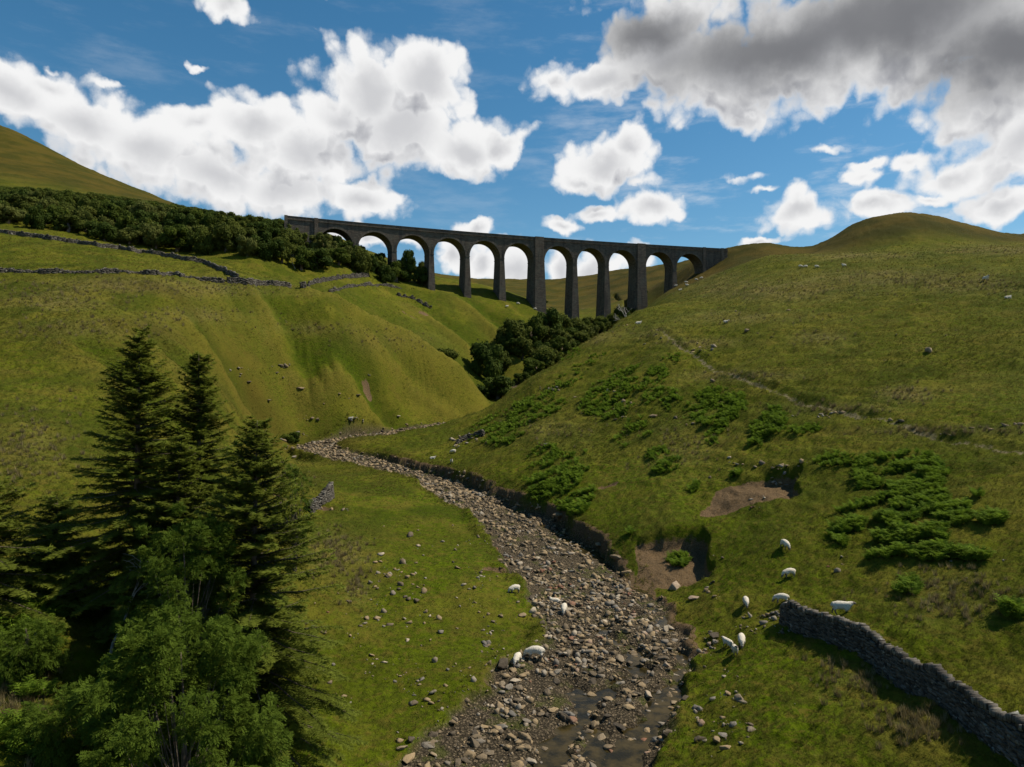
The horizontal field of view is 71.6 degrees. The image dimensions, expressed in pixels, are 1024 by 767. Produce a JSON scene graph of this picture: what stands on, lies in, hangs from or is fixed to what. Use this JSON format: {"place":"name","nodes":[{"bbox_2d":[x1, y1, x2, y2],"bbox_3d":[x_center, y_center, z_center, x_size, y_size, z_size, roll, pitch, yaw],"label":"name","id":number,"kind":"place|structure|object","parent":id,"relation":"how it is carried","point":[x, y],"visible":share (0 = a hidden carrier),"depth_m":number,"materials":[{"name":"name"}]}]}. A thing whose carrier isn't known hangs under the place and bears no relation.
{"place":"outdoors","nodes":[
{"label":"outdoors","id":0,"kind":"place"},
{"bbox_2d":[0,125,1023,766],"bbox_3d":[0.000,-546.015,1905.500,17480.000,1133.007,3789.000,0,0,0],"label":"ground","id":1,"kind":"structure","parent":0,"point":[424,391],"depth_m":85.24,"materials":[{"name":"plant"}]},
{"bbox_2d":[0,203,26,223],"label":"broadleaf tree","id":2,"kind":"object","parent":1,"relation":"on","point":[8,214],"visible":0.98,"depth_m":234.04,"materials":[{"name":"green plant"}]},
{"bbox_2d":[4,193,36,207],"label":"broadleaf tree","id":3,"kind":"object","parent":1,"relation":"on","point":[17,198],"visible":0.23,"depth_m":249.29,"materials":[{"name":"green plant"}]},
{"bbox_2d":[14,201,32,214],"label":"broadleaf tree","id":4,"kind":"object","parent":1,"relation":"on","point":[25,206],"visible":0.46,"depth_m":242.50,"materials":[{"name":"green plant"}]},
{"bbox_2d":[0,616,74,686],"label":"leafy shrub","id":5,"kind":"object","parent":1,"relation":"on","point":[40,656],"visible":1,"depth_m":27.42,"materials":[{"name":"green plant"}]},
{"bbox_2d":[23,204,51,229],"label":"broadleaf tree","id":6,"kind":"object","parent":1,"relation":"on","point":[37,219],"visible":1,"depth_m":232.90,"materials":[{"name":"green plant"}]},
{"bbox_2d":[0,473,84,628],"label":"spruce tree","id":7,"kind":"object","parent":1,"relation":"on","point":[8,587],"visible":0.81,"depth_m":31.52,"materials":[{"name":"green plant"}]},
{"bbox_2d":[33,189,56,199],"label":"broadleaf tree","id":8,"kind":"object","parent":1,"relation":"on","point":[40,195],"visible":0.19,"depth_m":267.68,"materials":[{"name":"green plant"}]},
{"bbox_2d":[34,196,58,208],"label":"broadleaf tree","id":9,"kind":"object","parent":1,"relation":"on","point":[44,202],"visible":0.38,"depth_m":250.48,"materials":[{"name":"green plant"}]},
{"bbox_2d":[0,490,114,604],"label":"spruce tree","id":10,"kind":"object","parent":1,"relation":"on","point":[57,509],"visible":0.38,"depth_m":35.29,"materials":[{"name":"green plant"}]},
{"bbox_2d":[47,204,69,226],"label":"broadleaf tree","id":11,"kind":"object","parent":1,"relation":"on","point":[54,210],"visible":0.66,"depth_m":238.53,"materials":[{"name":"green plant"}]},
{"bbox_2d":[52,192,73,202],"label":"broadleaf tree","id":12,"kind":"object","parent":1,"relation":"on","point":[59,197],"visible":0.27,"depth_m":266.19,"materials":[{"name":"green plant"}]},
{"bbox_2d":[51,213,86,232],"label":"broadleaf tree","id":13,"kind":"object","parent":1,"relation":"on","point":[66,221],"visible":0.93,"depth_m":236.58,"materials":[{"name":"green plant"}]},
{"bbox_2d":[16,675,132,766],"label":"leafy shrub","id":14,"kind":"object","parent":1,"relation":"on","point":[66,752],"visible":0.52,"depth_m":22.94,"materials":[{"name":"green plant"}]},
{"bbox_2d":[71,196,90,207],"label":"broadleaf tree","id":15,"kind":"object","parent":1,"relation":"on","point":[84,200],"visible":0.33,"depth_m":258.98,"materials":[{"name":"green plant"}]},
{"bbox_2d":[75,208,95,231],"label":"broadleaf tree","id":16,"kind":"object","parent":1,"relation":"on","point":[83,214],"visible":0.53,"depth_m":242.60,"materials":[{"name":"green plant"}]},
{"bbox_2d":[66,205,106,219],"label":"broadleaf tree","id":17,"kind":"object","parent":1,"relation":"on","point":[93,211],"visible":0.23,"depth_m":248.70,"materials":[{"name":"green plant"}]},
{"bbox_2d":[84,191,106,200],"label":"broadleaf tree","id":18,"kind":"object","parent":1,"relation":"on","point":[92,195],"visible":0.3,"depth_m":283.47,"materials":[{"name":"green plant"}]},
{"bbox_2d":[84,221,119,241],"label":"broadleaf tree","id":19,"kind":"object","parent":1,"relation":"on","point":[104,231],"visible":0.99,"depth_m":234.28,"materials":[{"name":"green plant"}]},
{"bbox_2d":[0,267,224,282],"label":"field wall","id":20,"kind":"structure","parent":1,"relation":"on","point":[115,271],"depth_m":155.58,"materials":[{"name":"stone"}]},
{"bbox_2d":[96,200,129,222],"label":"broadleaf tree","id":21,"kind":"object","parent":1,"relation":"on","point":[110,210],"visible":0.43,"depth_m":249.40,"materials":[{"name":"green plant"}]},
{"bbox_2d":[0,229,238,277],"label":"field wall","id":22,"kind":"structure","parent":1,"relation":"on","point":[234,274],"depth_m":212.26,"materials":[{"name":"stone"}]},
{"bbox_2d":[114,211,137,241],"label":"broadleaf tree","id":23,"kind":"object","parent":1,"relation":"on","point":[123,220],"visible":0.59,"depth_m":241.76,"materials":[{"name":"green plant"}]},
{"bbox_2d":[117,226,143,243],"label":"broadleaf tree","id":24,"kind":"object","parent":1,"relation":"on","point":[129,234],"visible":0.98,"depth_m":236.23,"materials":[{"name":"green plant"}]},
{"bbox_2d":[39,323,236,651],"bbox_3d":[-18.077,5.325,34.760,10.648,16.747,8.117,0,0,0],"label":"spruce tree","id":25,"kind":"object","parent":1,"relation":"on","point":[137,397],"visible":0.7,"depth_m":33.69,"materials":[{"name":"green plant"}]},
{"bbox_2d":[109,554,167,653],"bbox_3d":[-16.413,9.902,32.542,3.066,4.683,2.472,0,0,0],"label":"dead shrub","id":26,"kind":"object","parent":1,"relation":"on","point":[125,616],"visible":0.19,"depth_m":32.15,"materials":[{"name":"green plant"}]},
{"bbox_2d":[128,200,158,215],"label":"broadleaf tree","id":27,"kind":"object","parent":1,"relation":"on","point":[145,206],"visible":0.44,"depth_m":264.69,"materials":[{"name":"green plant"}]},
{"bbox_2d":[134,210,160,224],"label":"broadleaf tree","id":28,"kind":"object","parent":1,"relation":"on","point":[139,214],"visible":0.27,"depth_m":255.41,"materials":[{"name":"green plant"}]},
{"bbox_2d":[139,221,166,248],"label":"broadleaf tree","id":29,"kind":"object","parent":1,"relation":"on","point":[151,234],"visible":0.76,"depth_m":235.31,"materials":[{"name":"green plant"}]},
{"bbox_2d":[87,436,244,702],"bbox_3d":[-15.902,9.000,33.374,7.528,13.124,7.102,0,0,0],"label":"spruce tree","id":30,"kind":"object","parent":1,"relation":"on","point":[184,462],"visible":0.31,"depth_m":33.27,"materials":[{"name":"green plant"}]},
{"bbox_2d":[156,224,192,251],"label":"broadleaf tree","id":31,"kind":"object","parent":1,"relation":"on","point":[170,234],"visible":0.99,"depth_m":235.98,"materials":[{"name":"green plant"}]},
{"bbox_2d":[163,209,185,224],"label":"broadleaf tree","id":32,"kind":"object","parent":1,"relation":"on","point":[171,214],"visible":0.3,"depth_m":255.70,"materials":[{"name":"green plant"}]},
{"bbox_2d":[62,599,295,766],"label":"ash tree","id":33,"kind":"object","parent":1,"relation":"on","point":[141,680],"visible":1,"depth_m":22.17,"materials":[{"name":"green plant"}]},
{"bbox_2d":[109,501,251,753],"bbox_3d":[-13.616,10.212,28.871,5.211,10.886,5.121,0,0,-37],"label":"rowan tree","id":34,"kind":"object","parent":1,"relation":"on","point":[207,567],"visible":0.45,"depth_m":28.80,"materials":[{"name":"green plant"}]},
{"bbox_2d":[175,213,198,226],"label":"broadleaf tree","id":35,"kind":"object","parent":1,"relation":"on","point":[189,219],"visible":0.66,"depth_m":253.02,"materials":[{"name":"green plant"}]},
{"bbox_2d":[190,210,204,223],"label":"broadleaf tree","id":36,"kind":"object","parent":1,"relation":"on","point":[197,214],"visible":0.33,"depth_m":256.97,"materials":[{"name":"green plant"}]},
{"bbox_2d":[127,351,274,642],"bbox_3d":[-16.289,6.916,36.520,8.668,17.370,6.745,0,0,0],"label":"spruce tree","id":37,"kind":"object","parent":1,"relation":"on","point":[200,416],"visible":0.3,"depth_m":36.12,"materials":[{"name":"green plant"}]},
{"bbox_2d":[186,227,216,254],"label":"broadleaf tree","id":38,"kind":"object","parent":1,"relation":"on","point":[202,237],"visible":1,"depth_m":233.80,"materials":[{"name":"green plant"}]},
{"bbox_2d":[194,223,215,235],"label":"broadleaf tree","id":39,"kind":"object","parent":1,"relation":"on","point":[210,229],"visible":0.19,"depth_m":241.32,"materials":[{"name":"green plant"}]},
{"bbox_2d":[204,213,216,231],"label":"broadleaf tree","id":40,"kind":"object","parent":1,"relation":"on","point":[208,219],"visible":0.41,"depth_m":249.11,"materials":[{"name":"green plant"}]},
{"bbox_2d":[210,221,241,251],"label":"broadleaf tree","id":41,"kind":"object","parent":1,"relation":"on","point":[224,234],"visible":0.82,"depth_m":236.78,"materials":[{"name":"green plant"}]},
{"bbox_2d":[215,213,246,228],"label":"broadleaf tree","id":42,"kind":"object","parent":1,"relation":"on","point":[224,219],"visible":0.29,"depth_m":243.75,"materials":[{"name":"green plant"}]},
{"bbox_2d":[234,214,256,226],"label":"broadleaf tree","id":43,"kind":"object","parent":1,"relation":"on","point":[248,218],"visible":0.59,"depth_m":254.11,"materials":[{"name":"green plant"}]},
{"bbox_2d":[233,227,257,242],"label":"broadleaf tree","id":44,"kind":"object","parent":1,"relation":"on","point":[247,232],"visible":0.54,"depth_m":238.89,"materials":[{"name":"green plant"}]},
{"bbox_2d":[236,234,257,256],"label":"broadleaf tree","id":45,"kind":"object","parent":1,"relation":"on","point":[245,246],"visible":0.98,"depth_m":232.54,"materials":[{"name":"green plant"}]},
{"bbox_2d":[244,221,271,238],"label":"broadleaf tree","id":46,"kind":"object","parent":1,"relation":"on","point":[261,226],"visible":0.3,"depth_m":246.94,"materials":[{"name":"green plant"}]},
{"bbox_2d":[226,277,291,287],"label":"field wall","id":47,"kind":"structure","parent":1,"relation":"on","point":[245,281],"depth_m":179.35,"materials":[{"name":"stone"}]},
{"bbox_2d":[154,414,368,766],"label":"spruce tree","id":48,"kind":"object","parent":1,"relation":"on","point":[281,621],"visible":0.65,"depth_m":31.05,"materials":[{"name":"green plant"}]},
{"bbox_2d":[249,231,285,260],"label":"broadleaf tree","id":49,"kind":"object","parent":1,"relation":"on","point":[267,248],"visible":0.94,"depth_m":236.97,"materials":[{"name":"green plant"}]},
{"bbox_2d":[258,219,281,238],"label":"broadleaf tree","id":50,"kind":"object","parent":1,"relation":"on","point":[273,229],"visible":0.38,"depth_m":253.33,"materials":[{"name":"green plant"}]},
{"bbox_2d":[273,237,296,262],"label":"broadleaf tree","id":51,"kind":"object","parent":1,"relation":"on","point":[290,249],"visible":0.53,"depth_m":243.73,"materials":[{"name":"green plant"}]},
{"bbox_2d":[276,227,305,255],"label":"broadleaf tree","id":52,"kind":"object","parent":1,"relation":"on","point":[287,234],"visible":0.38,"depth_m":255.88,"materials":[{"name":"green plant"}]},
{"bbox_2d":[282,431,300,443],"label":"bush","id":53,"kind":"object","parent":1,"relation":"on","point":[292,437],"visible":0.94,"depth_m":152.84,"materials":[{"name":"green plant"}]},
{"bbox_2d":[274,463,316,571],"bbox_3d":[-17.920,10.962,58.088,3.952,9.067,3.762,0,0,0],"label":"spruce tree","id":54,"kind":"object","parent":1,"relation":"on","point":[305,500],"visible":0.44,"depth_m":57.95,"materials":[{"name":"green plant"}]},
{"bbox_2d":[288,228,308,245],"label":"broadleaf tree","id":55,"kind":"object","parent":1,"relation":"on","point":[304,236],"visible":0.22,"depth_m":263.97,"materials":[{"name":"green plant"}]},
{"bbox_2d":[295,245,313,269],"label":"broadleaf tree","id":56,"kind":"object","parent":1,"relation":"on","point":[303,253],"visible":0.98,"depth_m":245.63,"materials":[{"name":"green plant"}]},
{"bbox_2d":[306,247,332,269],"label":"broadleaf tree","id":57,"kind":"object","parent":1,"relation":"on","point":[320,257],"visible":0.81,"depth_m":251.86,"materials":[{"name":"green plant"}]},
{"bbox_2d":[306,482,334,512],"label":"ruined wall","id":58,"kind":"structure","parent":1,"relation":"on","point":[326,494],"depth_m":86.16,"materials":[{"name":"stone"}]},
{"bbox_2d":[307,232,337,248],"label":"broadleaf tree","id":59,"kind":"object","parent":1,"relation":"on","point":[319,240],"visible":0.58,"depth_m":265.37,"materials":[{"name":"green plant"}]},
{"bbox_2d":[299,272,369,287],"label":"field wall","id":60,"kind":"structure","parent":1,"relation":"on","point":[303,284],"depth_m":246.59,"materials":[{"name":"stone"}]},
{"bbox_2d":[328,247,351,264],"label":"broadleaf tree","id":61,"kind":"object","parent":1,"relation":"on","point":[340,255],"visible":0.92,"depth_m":260.59,"materials":[{"name":"green plant"}]},
{"bbox_2d":[330,235,353,247],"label":"broadleaf tree","id":62,"kind":"object","parent":1,"relation":"on","point":[340,244],"visible":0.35,"depth_m":276.18,"materials":[{"name":"green plant"}]},
{"bbox_2d":[346,246,372,272],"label":"broadleaf tree","id":63,"kind":"object","parent":1,"relation":"on","point":[361,260],"visible":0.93,"depth_m":265.25,"materials":[{"name":"green plant"}]},
{"bbox_2d":[328,282,401,291],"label":"field wall","id":64,"kind":"structure","parent":1,"relation":"on","point":[334,289],"depth_m":254.60,"materials":[{"name":"stone"}]},
{"bbox_2d":[363,248,378,273],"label":"broadleaf tree","id":65,"kind":"object","parent":1,"relation":"on","point":[374,264],"visible":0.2,"depth_m":274.28,"materials":[{"name":"green plant"}]},
{"bbox_2d":[377,264,396,282],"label":"broadleaf tree","id":66,"kind":"object","parent":1,"relation":"on","point":[383,271],"visible":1,"depth_m":278.37,"materials":[{"name":"green plant"}]},
{"bbox_2d":[387,260,407,279],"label":"broadleaf tree","id":67,"kind":"object","parent":1,"relation":"on","point":[398,271],"visible":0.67,"depth_m":286.39,"materials":[{"name":"green plant"}]},
{"bbox_2d":[401,249,415,266],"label":"broadleaf tree","id":68,"kind":"object","parent":1,"relation":"on","point":[408,258],"visible":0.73,"depth_m":348.08,"materials":[{"name":"green plant"}]},
{"bbox_2d":[402,264,420,282],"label":"broadleaf tree","id":69,"kind":"object","parent":1,"relation":"on","point":[410,270],"visible":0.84,"depth_m":293.29,"materials":[{"name":"green plant"}]},
{"bbox_2d":[397,292,431,308],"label":"field wall","id":70,"kind":"structure","parent":1,"relation":"on","point":[413,297],"depth_m":274.34,"materials":[{"name":"stone"}]},
{"bbox_2d":[416,267,427,285],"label":"broadleaf tree","id":71,"kind":"object","parent":1,"relation":"on","point":[423,271],"visible":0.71,"depth_m":294.05,"materials":[{"name":"green plant"}]},
{"bbox_2d":[437,348,459,359],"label":"bush","id":72,"kind":"object","parent":1,"relation":"on","point":[452,354],"visible":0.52,"depth_m":229.23,"materials":[{"name":"green plant"}]},
{"bbox_2d":[455,429,484,443],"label":"sheepfold wall","id":73,"kind":"structure","parent":1,"relation":"on","point":[467,436],"depth_m":142.07,"materials":[{"name":"stone"}]},
{"bbox_2d":[469,340,503,379],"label":"broadleaf tree","id":74,"kind":"object","parent":1,"relation":"on","point":[482,354],"visible":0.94,"depth_m":237.97,"materials":[{"name":"green plant"}]},
{"bbox_2d":[477,374,514,399],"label":"broadleaf tree","id":75,"kind":"object","parent":1,"relation":"on","point":[498,386],"visible":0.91,"depth_m":218.61,"materials":[{"name":"green plant"}]},
{"bbox_2d":[497,658,507,668],"bbox_3d":[-0.580,18.073,45.894,0.631,0.612,1.390,0,0,16],"label":"boulder","id":76,"kind":"object","parent":1,"relation":"on","point":[502,663],"visible":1,"depth_m":45.66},
{"bbox_2d":[493,350,513,369],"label":"broadleaf tree","id":77,"kind":"object","parent":1,"relation":"on","point":[506,360],"visible":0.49,"depth_m":247.76,"materials":[{"name":"green plant"}]},
{"bbox_2d":[284,215,727,330],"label":"railway viaduct","id":78,"kind":"object","parent":1,"relation":"on","point":[535,249],"visible":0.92,"depth_m":309.57,"materials":[{"name":"stone"}]},
{"bbox_2d":[287,411,727,766],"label":"bank grass","id":79,"kind":"structure","parent":1,"relation":"on","point":[455,506],"depth_m":69.92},
{"bbox_2d":[497,334,521,354],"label":"broadleaf tree","id":80,"kind":"object","parent":1,"relation":"on","point":[507,344],"visible":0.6,"depth_m":256.14,"materials":[{"name":"green plant"}]},
{"bbox_2d":[0,346,1023,756],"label":"bracken","id":81,"kind":"object","parent":1,"relation":"on","point":[928,492],"visible":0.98,"depth_m":65.73,"materials":[{"name":"green plant"}]},
{"bbox_2d":[0,222,1023,502],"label":"hill grass","id":82,"kind":"structure","parent":1,"relation":"on","point":[870,386],"depth_m":139.99,"materials":[{"name":"plant"}]},
{"bbox_2d":[0,242,1023,766],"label":"rushes","id":83,"kind":"object","parent":1,"relation":"on","point":[912,718],"visible":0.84,"depth_m":60.12,"materials":[{"name":"plant"}]},
{"bbox_2d":[493,317,532,343],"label":"broadleaf tree","id":84,"kind":"object","parent":1,"relation":"on","point":[515,328],"visible":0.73,"depth_m":258.58,"materials":[{"name":"green plant"}]},
{"bbox_2d":[512,371,530,383],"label":"bush","id":85,"kind":"object","parent":1,"relation":"on","point":[519,378],"visible":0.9,"depth_m":227.02,"materials":[{"name":"green plant"}]},
{"bbox_2d":[508,335,535,359],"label":"broadleaf tree","id":86,"kind":"object","parent":1,"relation":"on","point":[523,350],"visible":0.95,"depth_m":253.41,"materials":[{"name":"green plant"}]},
{"bbox_2d":[516,315,547,343],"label":"broadleaf tree","id":87,"kind":"object","parent":1,"relation":"on","point":[540,331],"visible":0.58,"depth_m":268.68,"materials":[{"name":"green plant"}]},
{"bbox_2d":[522,645,544,659],"bbox_3d":[1.448,17.910,47.253,1.521,0.933,0.575,0,0,8],"label":"sheep","id":88,"kind":"object","parent":1,"relation":"on","point":[536,649],"visible":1,"depth_m":47.05},
{"bbox_2d":[523,357,545,375],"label":"bush","id":89,"kind":"object","parent":1,"relation":"on","point":[533,366],"visible":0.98,"depth_m":235.97,"materials":[{"name":"green plant"}]},
{"bbox_2d":[532,347,563,368],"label":"bush","id":90,"kind":"object","parent":1,"relation":"on","point":[549,357],"visible":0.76,"depth_m":241.57,"materials":[{"name":"green plant"}]},
{"bbox_2d":[537,307,563,330],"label":"broadleaf tree","id":91,"kind":"object","parent":1,"relation":"on","point":[552,318],"visible":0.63,"depth_m":279.18,"materials":[{"name":"green plant"}]},
{"bbox_2d":[542,328,576,344],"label":"broadleaf tree","id":92,"kind":"object","parent":1,"relation":"on","point":[552,332],"visible":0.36,"depth_m":271.88,"materials":[{"name":"green plant"}]},
{"bbox_2d":[550,335,575,350],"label":"bush","id":93,"kind":"object","parent":1,"relation":"on","point":[558,342],"visible":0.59,"depth_m":257.58,"materials":[{"name":"green plant"}]},
{"bbox_2d":[560,313,582,328],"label":"broadleaf tree","id":94,"kind":"object","parent":1,"relation":"on","point":[567,322],"visible":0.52,"depth_m":295.39,"materials":[{"name":"green plant"}]},
{"bbox_2d":[572,329,590,343],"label":"broadleaf tree","id":95,"kind":"object","parent":1,"relation":"on","point":[583,336],"visible":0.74,"depth_m":281.47,"materials":[{"name":"green plant"}]},
{"bbox_2d":[586,325,599,337],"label":"broadleaf tree","id":96,"kind":"object","parent":1,"relation":"on","point":[594,330],"visible":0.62,"depth_m":298.75,"materials":[{"name":"green plant"}]},
{"bbox_2d":[588,320,606,333],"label":"bush","id":97,"kind":"object","parent":1,"relation":"on","point":[602,327],"visible":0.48,"depth_m":303.39,"materials":[{"name":"green plant"}]},
{"bbox_2d":[595,313,618,330],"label":"broadleaf tree","id":98,"kind":"object","parent":1,"relation":"on","point":[609,321],"visible":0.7,"depth_m":308.51,"materials":[{"name":"green plant"}]},
{"bbox_2d":[613,305,630,318],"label":"broadleaf tree","id":99,"kind":"object","parent":1,"relation":"on","point":[618,312],"visible":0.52,"depth_m":321.65,"materials":[{"name":"green plant"}]},
{"bbox_2d":[229,309,1023,766],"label":"river stones","id":100,"kind":"object","parent":1,"relation":"on","point":[593,597],"visible":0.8,"depth_m":57.68,"materials":[{"name":"stone"}]},
{"bbox_2d":[772,593,789,602],"bbox_3d":[18.940,15.127,50.056,1.185,0.726,0.448,0,0,20],"label":"sheep","id":101,"kind":"object","parent":1,"relation":"on","point":[778,596],"visible":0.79,"depth_m":49.91},
{"bbox_2d":[830,601,855,614],"bbox_3d":[21.377,14.483,45.822,1.531,0.950,0.540,0,0,20],"label":"sheep","id":102,"kind":"object","parent":1,"relation":"on","point":[846,606],"visible":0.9,"depth_m":45.67},
{"bbox_2d":[778,600,1023,766],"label":"dry stone wall","id":103,"kind":"structure","parent":1,"relation":"on","point":[993,726],"depth_m":34.65,"materials":[{"name":"stone"}]},
{"bbox_2d":[0,0,1023,278],"label":"sky","id":104,"kind":"structure","parent":0,"point":[689,123],"materials":[{"name":"blue"}]},
{"bbox_2d":[508,508,688,766],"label":"stream water","id":105,"kind":"structure","parent":0,"point":[626,753],"depth_m":39.16,"materials":[{"name":"liquid"}]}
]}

